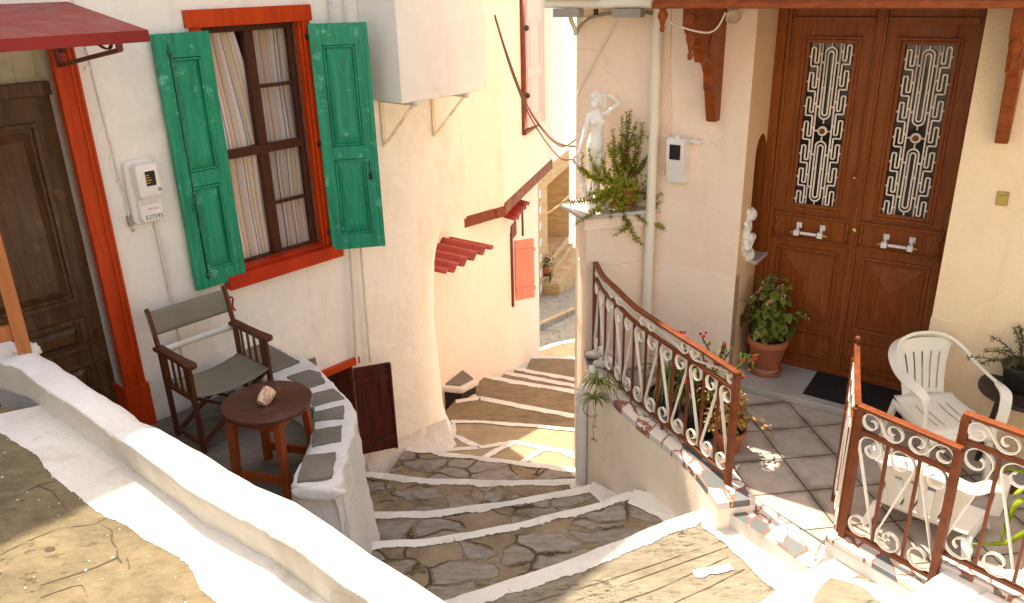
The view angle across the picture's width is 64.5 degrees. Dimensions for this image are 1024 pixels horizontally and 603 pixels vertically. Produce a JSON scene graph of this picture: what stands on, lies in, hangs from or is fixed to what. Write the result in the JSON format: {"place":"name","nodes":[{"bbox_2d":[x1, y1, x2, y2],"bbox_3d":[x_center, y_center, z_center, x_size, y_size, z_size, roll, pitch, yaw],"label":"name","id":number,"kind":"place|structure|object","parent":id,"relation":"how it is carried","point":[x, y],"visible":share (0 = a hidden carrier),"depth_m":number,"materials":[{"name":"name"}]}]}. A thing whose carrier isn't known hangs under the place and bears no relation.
{"place":"outdoors","nodes":[
{"label":"outdoors","id":0,"kind":"place"},
{"bbox_2d":[0,405,417,602],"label":"path","id":1,"kind":"structure","parent":0,"point":[45,557],"depth_m":2.69,"materials":[{"name":"paint"}]},
{"bbox_2d":[1,433,185,602],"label":"paint drips","id":2,"kind":"object","parent":1,"relation":"on","point":[58,515],"visible":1,"depth_m":2.88,"materials":[{"name":"paint"}]},
{"bbox_2d":[0,341,445,602],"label":"parapet wall","id":3,"kind":"structure","parent":1,"relation":"on","point":[327,567],"depth_m":2.71,"materials":[{"name":"white paint"}]},
{"bbox_2d":[0,232,31,354],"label":"wooden railing","id":4,"kind":"object","parent":3,"relation":"on","point":[15,330],"visible":1,"depth_m":3.62,"materials":[{"name":"orange wood"}]},
{"bbox_2d":[0,0,465,472],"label":"white house","id":5,"kind":"structure","parent":0,"point":[87,269],"depth_m":5.63,"materials":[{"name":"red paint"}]},
{"bbox_2d":[0,80,117,406],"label":"door","id":6,"kind":"structure","parent":5,"relation":"in","point":[40,231],"depth_m":4.97,"materials":[{"name":"brown wood"}]},
{"bbox_2d":[0,2,149,66],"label":"door awning","id":7,"kind":"object","parent":5,"relation":"attached to","point":[59,28],"depth_m":4.16,"materials":[{"name":"red metal"}]},
{"bbox_2d":[71,0,129,215],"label":"wall cable","id":8,"kind":"object","parent":5,"relation":"attached to","point":[113,154],"depth_m":4.97,"materials":[{"name":"white paint"}]},
{"bbox_2d":[121,158,163,231],"bbox_3d":[-2.349,-0.675,5.178,0.146,0.450,0.220,17,28,39],"label":"electricity meter","id":9,"kind":"object","parent":5,"relation":"attached to","point":[142,185],"visible":1,"depth_m":5.15,"materials":[{"name":"white paint"}]},
{"bbox_2d":[144,170,156,186],"bbox_3d":[-2.284,-0.778,5.122,0.005,0.094,0.064,17,28,39],"label":"window","id":10,"kind":"structure","parent":9,"relation":"in","point":[149,175],"depth_m":5.12,"materials":[{"name":"black glass"}]},
{"bbox_2d":[153,221,191,406],"bbox_3d":[-2.322,0.115,5.586,0.021,1.390,0.039,17,28,39],"label":"meter conduit","id":11,"kind":"object","parent":5,"relation":"attached to","point":[166,275],"visible":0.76,"depth_m":5.46,"materials":[{"name":"white plastic"}]},
{"bbox_2d":[209,32,254,149],"bbox_3d":[-1.985,-1.487,5.667,0.059,0.872,0.460,17,28,38],"label":"curtain","id":12,"kind":"object","parent":5,"relation":"hanging from","point":[232,90],"visible":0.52,"depth_m":5.70,"materials":[{"name":"fabric"}]},
{"bbox_2d":[229,154,269,258],"bbox_3d":[-1.977,-0.678,5.974,0.063,0.842,0.420,17,28,39],"label":"curtain","id":13,"kind":"object","parent":5,"relation":"hanging from","point":[246,184],"visible":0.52,"depth_m":6.01,"materials":[{"name":"fabric"}]},
{"bbox_2d":[181,4,343,290],"bbox_3d":[-1.772,-1.120,5.850,0.214,1.890,1.000,17,28,39],"label":"window","id":14,"kind":"structure","parent":5,"relation":"in","point":[280,261],"depth_m":5.95,"materials":[{"name":"red paint"}]},
{"bbox_2d":[252,28,296,141],"bbox_3d":[-1.754,-1.594,5.919,0.061,0.872,0.345,17,29,39],"label":"curtain","id":15,"kind":"object","parent":5,"relation":"hanging from","point":[272,66],"visible":0.7,"depth_m":5.94,"materials":[{"name":"fabric"}]},
{"bbox_2d":[269,147,308,247],"bbox_3d":[-1.734,-0.791,6.240,0.058,0.842,0.346,17,28,38],"label":"curtain","id":16,"kind":"object","parent":5,"relation":"hanging from","point":[287,182],"visible":0.64,"depth_m":6.25,"materials":[{"name":"fabric"}]},
{"bbox_2d":[328,0,357,365],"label":"wall pipe","id":17,"kind":"object","parent":5,"relation":"attached to","point":[350,250],"depth_m":6.69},
{"bbox_2d":[343,0,370,361],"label":"wall pipe","id":18,"kind":"object","parent":5,"relation":"attached to","point":[361,252],"depth_m":6.78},
{"bbox_2d":[353,362,397,453],"bbox_3d":[-1.188,0.942,7.090,0.322,0.845,0.048,-9,23,-18],"label":"hatch door","id":19,"kind":"structure","parent":5,"relation":"in","point":[373,384],"depth_m":7.08,"materials":[{"name":"brown wood"}]},
{"bbox_2d":[357,0,487,146],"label":"balcony","id":20,"kind":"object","parent":5,"relation":"attached to","point":[420,50],"depth_m":6.20,"materials":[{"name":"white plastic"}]},
{"bbox_2d":[151,357,316,500],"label":"patio","id":21,"kind":"structure","parent":0,"point":[251,452],"depth_m":5.38,"materials":[{"name":"stone"}]},
{"bbox_2d":[144,285,273,453],"bbox_3d":[-1.978,0.441,5.415,0.543,0.897,0.620,17,28,39],"label":"canvas chair","id":22,"kind":"object","parent":21,"relation":"on","point":[240,367],"visible":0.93,"depth_m":5.42,"materials":[{"name":"grey fabric"}]},
{"bbox_2d":[220,380,314,498],"bbox_3d":[-1.441,0.832,4.889,0.532,0.537,0.532,-1,22,0],"label":"round table","id":23,"kind":"object","parent":21,"relation":"on","point":[286,406],"visible":0.81,"depth_m":4.76,"materials":[{"name":"orange wood"}]},
{"bbox_2d":[257,386,275,405],"bbox_3d":[-1.441,0.552,4.748,0.086,0.110,0.121,9,24,24],"label":"seashell","id":24,"kind":"object","parent":23,"relation":"on","point":[266,395],"visible":1,"depth_m":4.72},
{"bbox_2d":[226,343,379,554],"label":"bench wall","id":25,"kind":"structure","parent":21,"relation":"on","point":[329,486],"depth_m":4.91,"materials":[{"name":"paint"}]},
{"bbox_2d":[307,406,314,442],"bbox_3d":[-1.256,0.822,5.076,0.042,0.403,0.121,-19,28,-37],"label":"teal board","id":26,"kind":"object","parent":21,"relation":"on","point":[313,412],"visible":0.24,"depth_m":4.99,"materials":[{"name":"paint"}]},
{"bbox_2d":[366,471,586,511],"bbox_3d":[-0.298,1.853,6.436,1.855,0.517,1.099,-1,22,0],"label":"stone step","id":27,"kind":"object","parent":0,"point":[392,492],"visible":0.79,"depth_m":6.57,"materials":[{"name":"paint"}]},
{"bbox_2d":[389,446,574,479],"bbox_3d":[-0.217,1.837,7.079,1.820,0.505,0.971,4,22,14],"label":"stone step","id":28,"kind":"object","parent":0,"point":[420,462],"visible":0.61,"depth_m":7.27,"materials":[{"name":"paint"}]},
{"bbox_2d":[374,482,616,540],"bbox_3d":[-0.087,1.859,5.748,1.952,0.527,0.926,-5,22,-9],"label":"stone step","id":29,"kind":"object","parent":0,"point":[397,525],"visible":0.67,"depth_m":5.86,"materials":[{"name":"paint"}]},
{"bbox_2d":[444,420,573,466],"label":"landing pavement","id":30,"kind":"structure","parent":0,"point":[538,443],"depth_m":8.03,"materials":[{"name":"stone"}]},
{"bbox_2d":[445,396,573,427],"bbox_3d":[0.091,1.550,9.043,1.996,0.605,0.904,1,22,6],"label":"alley step","id":31,"kind":"object","parent":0,"point":[479,408],"visible":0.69,"depth_m":9.02,"materials":[{"name":"stone"}]},
{"bbox_2d":[371,489,677,600],"bbox_3d":[0.238,1.847,5.081,2.210,0.537,1.200,-8,23,-17],"label":"stone step","id":32,"kind":"object","parent":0,"point":[446,567],"visible":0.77,"depth_m":5.15,"materials":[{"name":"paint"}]},
{"bbox_2d":[476,374,574,413],"bbox_3d":[0.203,1.553,9.703,1.970,0.605,1.540,5,23,17],"label":"alley step","id":33,"kind":"object","parent":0,"point":[532,394],"visible":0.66,"depth_m":9.96,"materials":[{"name":"stone"}]},
{"bbox_2d":[501,371,574,389],"bbox_3d":[0.353,1.453,10.482,1.821,0.605,0.839,8,24,22],"label":"alley step","id":34,"kind":"object","parent":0,"point":[527,378],"visible":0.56,"depth_m":10.71,"materials":[{"name":"paint"}]},
{"bbox_2d":[513,367,574,383],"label":"alley step","id":35,"kind":"object","parent":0,"point":[561,378],"visible":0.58,"depth_m":11.17,"materials":[{"name":"paint"}]},
{"bbox_2d":[542,252,553,274],"bbox_3d":[0.843,-1.030,21.251,0.545,0.680,0.579,-1,22,0],"label":"potted plant","id":36,"kind":"object","parent":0,"point":[546,267],"visible":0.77,"depth_m":21.29,"materials":[{"name":"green plant"}]},
{"bbox_2d":[526,356,574,377],"bbox_3d":[0.629,1.447,11.746,1.212,0.605,1.772,1,22,7],"label":"alley step","id":37,"kind":"object","parent":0,"point":[562,365],"visible":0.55,"depth_m":12.18,"materials":[{"name":"stone"}]},
{"bbox_2d":[539,287,574,330],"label":"pavement","id":38,"kind":"structure","parent":0,"point":[551,305],"depth_m":19.31,"materials":[{"name":"stone"}]},
{"bbox_2d":[539,314,574,347],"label":"street","id":39,"kind":"structure","parent":0,"point":[562,330],"depth_m":16.44,"materials":[{"name":"stone"}]},
{"bbox_2d":[434,0,552,410],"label":"pink house","id":40,"kind":"structure","parent":39,"relation":"on","point":[486,312],"depth_m":9.94,"materials":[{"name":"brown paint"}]},
{"bbox_2d":[442,370,478,409],"bbox_3d":[-0.691,1.163,9.866,0.604,0.631,0.731,-1,22,0],"label":"stone ledge","id":41,"kind":"object","parent":40,"relation":"attached to","point":[462,384],"visible":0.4,"depth_m":9.54,"materials":[{"name":"paint"}]},
{"bbox_2d":[434,237,493,273],"bbox_3d":[-0.676,-0.501,8.575,0.560,0.106,1.005,10,24,26],"label":"corrugated hood","id":42,"kind":"object","parent":40,"relation":"attached to","point":[452,254],"visible":0.71,"depth_m":8.60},
{"bbox_2d":[510,221,516,306],"bbox_3d":[-0.017,-0.501,10.866,0.130,1.115,0.300,4,22,13],"label":"window frame","id":43,"kind":"structure","parent":40,"relation":"in","point":[513,228],"depth_m":10.72,"materials":[{"name":"brown wood"}]},
{"bbox_2d":[503,200,529,235],"bbox_3d":[0.069,-1.032,10.574,0.161,0.465,0.814,4,22,13],"label":"corrugated hood","id":44,"kind":"object","parent":40,"relation":"attached to","point":[515,212],"visible":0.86,"depth_m":10.51,"materials":[{"name":"red metal"}]},
{"bbox_2d":[519,0,537,134],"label":"window frame","id":45,"kind":"structure","parent":40,"relation":"in","point":[524,131],"depth_m":10.00,"materials":[{"name":"brown wood"}]},
{"bbox_2d":[538,195,569,214],"bbox_3d":[0.453,-1.009,8.596,0.075,0.834,2.314,-3,22,-4],"label":"cable","id":46,"kind":"object","parent":40,"relation":"attached to","point":[565,199],"visible":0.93,"depth_m":8.61,"materials":[{"name":"beige"}]},
{"bbox_2d":[538,150,574,296],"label":"stone house","id":47,"kind":"structure","parent":39,"relation":"on","point":[553,225],"depth_m":22.48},
{"bbox_2d":[551,8,562,161],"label":"white house","id":48,"kind":"structure","parent":39,"relation":"on","point":[557,78],"depth_m":27.24,"materials":[{"name":"white paint"}]},
{"bbox_2d":[539,306,574,324],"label":"kerb","id":49,"kind":"structure","parent":39,"relation":"on","point":[556,315],"depth_m":17.75,"materials":[{"name":"stone"}]},
{"bbox_2d":[540,339,574,356],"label":"alley step","id":50,"kind":"object","parent":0,"point":[565,348],"visible":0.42,"depth_m":13.57,"materials":[{"name":"stone"}]},
{"bbox_2d":[444,507,798,602],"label":"stone step","id":51,"kind":"object","parent":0,"point":[695,557],"visible":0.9,"depth_m":4.49,"materials":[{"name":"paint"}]},
{"bbox_2d":[729,499,824,576],"bbox_3d":[1.520,1.445,4.736,0.243,0.300,0.699,-14,25,-29],"label":"threshold","id":52,"kind":"object","parent":51,"relation":"on","point":[794,549],"visible":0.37,"depth_m":4.62,"materials":[{"name":"stone"}]},
{"bbox_2d":[823,529,1023,602],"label":"railing wall","id":53,"kind":"structure","parent":51,"relation":"on","point":[875,566],"depth_m":4.05,"materials":[{"name":"paint"}]},
{"bbox_2d":[837,403,964,582],"bbox_3d":[1.876,0.989,3.975,0.042,0.884,0.516,-16,26,-32],"label":"iron railing","id":54,"kind":"object","parent":53,"relation":"on","point":[953,470],"visible":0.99,"depth_m":3.91,"materials":[{"name":"brown metal"}]},
{"bbox_2d":[943,410,1023,594],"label":"iron railing","id":55,"kind":"object","parent":53,"relation":"on","point":[964,429],"visible":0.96,"depth_m":3.60,"materials":[{"name":"metal"}]},
{"bbox_2d":[563,17,825,544],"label":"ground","id":56,"kind":"structure","parent":0,"point":[569,84],"depth_m":72.43,"materials":[{"name":"stone"}]},
{"bbox_2d":[574,8,1023,466],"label":"peach house","id":57,"kind":"structure","parent":0,"point":[863,164],"depth_m":5.75,"materials":[{"name":"beige paint"}]},
{"bbox_2d":[494,17,571,160],"bbox_3d":[0.288,-1.778,6.804,0.711,1.168,0.505,9,24,24],"label":"overhead cable","id":58,"kind":"object","parent":57,"relation":"attached to","point":[556,154],"visible":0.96,"depth_m":7.06,"materials":[{"name":"brown rubber"}]},
{"bbox_2d":[494,15,575,146],"bbox_3d":[0.287,-1.849,6.770,0.744,1.057,0.486,8,24,23],"label":"overhead cable","id":59,"kind":"object","parent":57,"relation":"attached to","point":[548,135],"visible":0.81,"depth_m":7.02,"materials":[{"name":"brown rubber"}]},
{"bbox_2d":[495,20,575,146],"bbox_3d":[0.308,-1.819,6.797,0.718,1.056,0.523,8,24,23],"label":"overhead cable","id":60,"kind":"object","parent":57,"relation":"attached to","point":[520,89],"visible":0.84,"depth_m":6.91,"materials":[{"name":"brown rubber"}]},
{"bbox_2d":[543,0,653,17],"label":"balcony","id":61,"kind":"object","parent":57,"relation":"attached to","point":[623,8],"visible":0.91,"depth_m":5.62,"materials":[{"name":"white concrete"}]},
{"bbox_2d":[568,17,577,35],"bbox_3d":[0.443,-2.006,5.878,0.082,0.154,0.031,13,26,32],"label":"drain hose","id":62,"kind":"object","parent":61,"relation":"attached to","point":[573,26],"visible":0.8,"depth_m":5.87,"materials":[{"name":"beige plastic"}]},
{"bbox_2d":[577,17,619,95],"bbox_3d":[0.645,-1.830,6.050,0.364,0.595,0.012,13,26,32],"label":"wall cable","id":63,"kind":"object","parent":57,"relation":"attached to","point":[598,55],"depth_m":6.04,"materials":[{"name":"beige plastic"}]},
{"bbox_2d":[560,198,660,387],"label":"plaster pier","id":64,"kind":"structure","parent":57,"relation":"attached to","point":[619,258],"depth_m":6.31,"materials":[{"name":"beige paint"}]},
{"bbox_2d":[571,91,620,209],"bbox_3d":[0.614,-1.096,6.101,0.383,0.939,0.178,-16,26,-33],"label":"statue","id":65,"kind":"object","parent":64,"relation":"on","point":[595,118],"visible":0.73,"depth_m":6.02,"materials":[{"name":"white stone"}]},
{"bbox_2d":[557,109,666,246],"bbox_3d":[0.734,-0.916,6.091,0.900,1.035,0.306,-7,22,-14],"label":"jade plant","id":66,"kind":"object","parent":64,"relation":"on","point":[620,191],"visible":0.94,"depth_m":6.06,"materials":[{"name":"green plant"}]},
{"bbox_2d":[577,11,652,33],"bbox_3d":[0.730,-2.018,5.886,0.620,0.169,0.024,13,26,32],"label":"wall cable","id":67,"kind":"object","parent":57,"relation":"attached to","point":[583,21],"depth_m":5.93,"materials":[{"name":"grey plastic"}]},
{"bbox_2d":[640,9,662,369],"bbox_3d":[1.021,-1.774,5.718,0.082,5.000,0.082,-1,22,0],"label":"downpipe","id":68,"kind":"object","parent":57,"relation":"attached to","point":[655,87],"visible":0.92,"depth_m":6.00,"materials":[{"name":"beige plastic"}]},
{"bbox_2d":[662,9,671,174],"bbox_3d":[1.120,-1.687,5.764,0.065,1.601,0.014,13,26,32],"label":"thin conduit","id":69,"kind":"object","parent":57,"relation":"attached to","point":[670,15],"visible":0.83,"depth_m":5.80,"materials":[{"name":"beige plastic"}]},
{"bbox_2d":[666,134,703,183],"bbox_3d":[1.250,-1.034,5.879,0.250,0.356,0.144,10,24,26],"label":"electricity meter","id":70,"kind":"object","parent":57,"relation":"attached to","point":[677,156],"visible":1,"depth_m":5.85,"materials":[{"name":"white paint"}]},
{"bbox_2d":[669,144,680,159],"bbox_3d":[1.170,-1.072,5.829,0.082,0.107,0.004,13,26,32],"label":"window","id":71,"kind":"structure","parent":70,"relation":"in","point":[674,152],"depth_m":5.83,"materials":[{"name":"black glass"}]},
{"bbox_2d":[742,207,756,260],"bbox_3d":[1.755,-0.490,6.045,0.111,0.432,0.311,11,25,28],"label":"statuette","id":72,"kind":"object","parent":57,"relation":"on","point":[748,240],"visible":0.83,"depth_m":5.98,"materials":[{"name":"white stone"}]},
{"bbox_2d":[767,8,878,368],"bbox_3d":[2.216,-0.912,5.911,0.606,3.000,0.116,13,26,32],"label":"door leaf","id":73,"kind":"structure","parent":57,"relation":"in","point":[831,50],"depth_m":5.90,"materials":[{"name":"brown wood"}]},
{"bbox_2d":[651,0,1023,143],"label":"porch canopy","id":74,"kind":"object","parent":57,"relation":"attached to","point":[707,54],"visible":0.99,"depth_m":4.64,"materials":[{"name":"brown wood"}]},
{"bbox_2d":[667,12,725,33],"bbox_3d":[1.115,-1.707,4.966,0.400,0.125,0.012,13,26,32],"label":"porch cable","id":75,"kind":"object","parent":74,"relation":"attached to","point":[689,29],"visible":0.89,"depth_m":4.96,"materials":[{"name":"white plastic"}]},
{"bbox_2d":[725,9,741,26],"bbox_3d":[1.477,-1.893,5.401,0.117,0.119,0.022,13,26,32],"label":"cable coil","id":76,"kind":"object","parent":74,"relation":"attached to","point":[728,15],"visible":0.95,"depth_m":5.40,"materials":[{"name":"beige plastic"}]},
{"bbox_2d":[839,8,986,383],"bbox_3d":[2.725,-0.796,5.589,0.606,3.000,0.116,13,26,32],"label":"door leaf","id":77,"kind":"structure","parent":57,"relation":"in","point":[930,58],"depth_m":5.58,"materials":[{"name":"brown wood"}]},
{"bbox_2d":[995,191,1009,205],"bbox_3d":[2.953,-0.619,4.885,0.064,0.087,0.013,13,26,32],"label":"bell switch","id":78,"kind":"object","parent":57,"relation":"attached to","point":[1002,198],"visible":1,"depth_m":4.88,"materials":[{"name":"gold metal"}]},
{"bbox_2d":[759,559,874,602],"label":"stone step","id":79,"kind":"object","parent":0,"point":[833,565],"visible":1,"depth_m":4.17,"materials":[{"name":"paint"}]},
{"bbox_2d":[770,568,901,602],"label":"step paint","id":80,"kind":"object","parent":79,"relation":"on","point":[806,588],"visible":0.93,"depth_m":4.06,"materials":[{"name":"white paint"}]},
{"bbox_2d":[813,576,880,602],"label":"step slab","id":81,"kind":"structure","parent":80,"relation":"on","point":[832,590],"depth_m":4.02,"materials":[{"name":"beige stone"}]},
{"bbox_2d":[625,366,1023,571],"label":"terrace floor","id":82,"kind":"structure","parent":0,"point":[787,470],"depth_m":5.17,"materials":[{"name":"tile"}]},
{"bbox_2d":[584,349,755,528],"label":"terrace wall","id":83,"kind":"structure","parent":82,"relation":"on","point":[634,447],"depth_m":5.55,"materials":[{"name":"paint"}]},
{"bbox_2d":[575,381,587,485],"bbox_3d":[0.594,1.115,6.524,0.105,1.058,0.229,16,28,37],"label":"drainpipe","id":84,"kind":"object","parent":83,"relation":"attached to","point":[581,450],"visible":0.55,"depth_m":6.43,"materials":[{"name":"white plastic"}]},
{"bbox_2d":[585,349,601,358],"bbox_3d":[0.642,0.408,6.287,0.151,0.064,0.114,-1,22,0],"label":"beach stone","id":85,"kind":"object","parent":83,"relation":"on","point":[593,354],"visible":0.89,"depth_m":6.25,"materials":[{"name":"grey stone"}]},
{"bbox_2d":[593,359,609,367],"bbox_3d":[0.683,0.471,6.176,0.139,0.059,0.103,-1,22,0],"label":"beach stone","id":86,"kind":"object","parent":83,"relation":"on","point":[599,363],"visible":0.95,"depth_m":6.14,"materials":[{"name":"grey stone"}]},
{"bbox_2d":[575,370,634,442],"bbox_3d":[0.668,0.789,5.925,0.418,0.525,0.350,9,24,25],"label":"hanging plant","id":87,"kind":"object","parent":83,"relation":"on","point":[597,380],"visible":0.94,"depth_m":5.86,"materials":[{"name":"green plant"}]},
{"bbox_2d":[592,262,740,484],"bbox_3d":[0.942,0.456,5.575,0.120,0.970,1.828,-10,23,-19],"label":"iron railing","id":88,"kind":"object","parent":83,"relation":"on","point":[733,386],"visible":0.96,"depth_m":5.36,"materials":[{"name":"brown metal"}]},
{"bbox_2d":[625,354,716,419],"bbox_3d":[1.120,0.635,5.832,0.678,0.440,0.702,-1,22,0],"label":"spider plant","id":89,"kind":"object","parent":82,"relation":"on","point":[652,394],"visible":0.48,"depth_m":5.75,"materials":[{"name":"green plant"}]},
{"bbox_2d":[665,330,759,439],"bbox_3d":[1.315,0.575,5.518,0.466,0.774,0.660,-5,22,-8],"label":"crown of thorns","id":90,"kind":"object","parent":82,"relation":"on","point":[690,416],"visible":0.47,"depth_m":5.53,"materials":[{"name":"green plant"}]},
{"bbox_2d":[696,386,776,453],"bbox_3d":[1.478,0.773,5.427,0.423,0.466,0.402,-7,23,-15],"label":"coleus","id":91,"kind":"object","parent":82,"relation":"on","point":[742,427],"visible":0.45,"depth_m":5.37,"materials":[{"name":"plant"}]},
{"bbox_2d":[831,336,861,530],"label":"iron gate","id":92,"kind":"structure","parent":82,"relation":"on","point":[853,400],"depth_m":4.49,"materials":[{"name":"metal"}]},
{"bbox_2d":[731,361,1004,449],"bbox_3d":[2.599,0.726,6.025,1.887,0.056,0.565,13,26,32],"label":"doorstep","id":93,"kind":"object","parent":82,"relation":"on","point":[789,383],"visible":0.09,"depth_m":6.17,"materials":[{"name":"grey stone"}]},
{"bbox_2d":[740,274,808,377],"bbox_3d":[1.986,0.160,6.291,0.583,0.828,0.526,-11,24,-23],"label":"begonia","id":94,"kind":"object","parent":93,"relation":"on","point":[769,334],"visible":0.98,"depth_m":6.18,"materials":[{"name":"plant"}]},
{"bbox_2d":[803,371,901,418],"bbox_3d":[2.566,0.687,6.036,0.701,0.008,0.440,14,26,33],"label":"doormat","id":95,"kind":"object","parent":93,"relation":"on","point":[827,386],"visible":0.53,"depth_m":6.06,"materials":[{"name":"black rubber"}]},
{"bbox_2d":[860,435,1012,561],"bbox_3d":[2.359,1.059,4.571,0.710,0.528,0.490,18,29,39],"label":"plastic chair","id":96,"kind":"object","parent":82,"relation":"on","point":[969,523],"visible":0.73,"depth_m":4.47,"materials":[{"name":"white plastic"}]},
{"bbox_2d":[879,331,1011,485],"bbox_3d":[2.659,0.673,5.087,0.581,0.848,0.599,-3,22,-5],"label":"plastic chair","id":97,"kind":"object","parent":82,"relation":"on","point":[915,403],"visible":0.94,"depth_m":5.11,"materials":[{"name":"white plastic"}]},
{"bbox_2d":[971,464,1023,546],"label":"strap leaf plant","id":98,"kind":"object","parent":82,"relation":"on","point":[1016,503],"visible":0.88,"depth_m":4.23,"materials":[{"name":"plant"}]},
{"bbox_2d":[974,374,1023,461],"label":"side table","id":99,"kind":"object","parent":82,"relation":"on","point":[987,387],"visible":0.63,"depth_m":5.06,"materials":[{"name":"metal"}]},
{"bbox_2d":[966,322,1023,394],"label":"potted shrub","id":100,"kind":"object","parent":99,"relation":"on","point":[1013,373],"visible":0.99,"depth_m":4.97,"materials":[{"name":"green plant"}]},
{"bbox_2d":[988,485,1023,494],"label":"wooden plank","id":101,"kind":"object","parent":82,"relation":"on","point":[1013,489],"visible":0.1,"depth_m":4.94,"materials":[{"name":"brown wood"}]},
{"bbox_2d":[896,568,1023,602],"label":"stone step","id":102,"kind":"object","parent":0,"point":[945,586],"visible":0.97,"depth_m":3.72,"materials":[{"name":"paint"}]}
]}

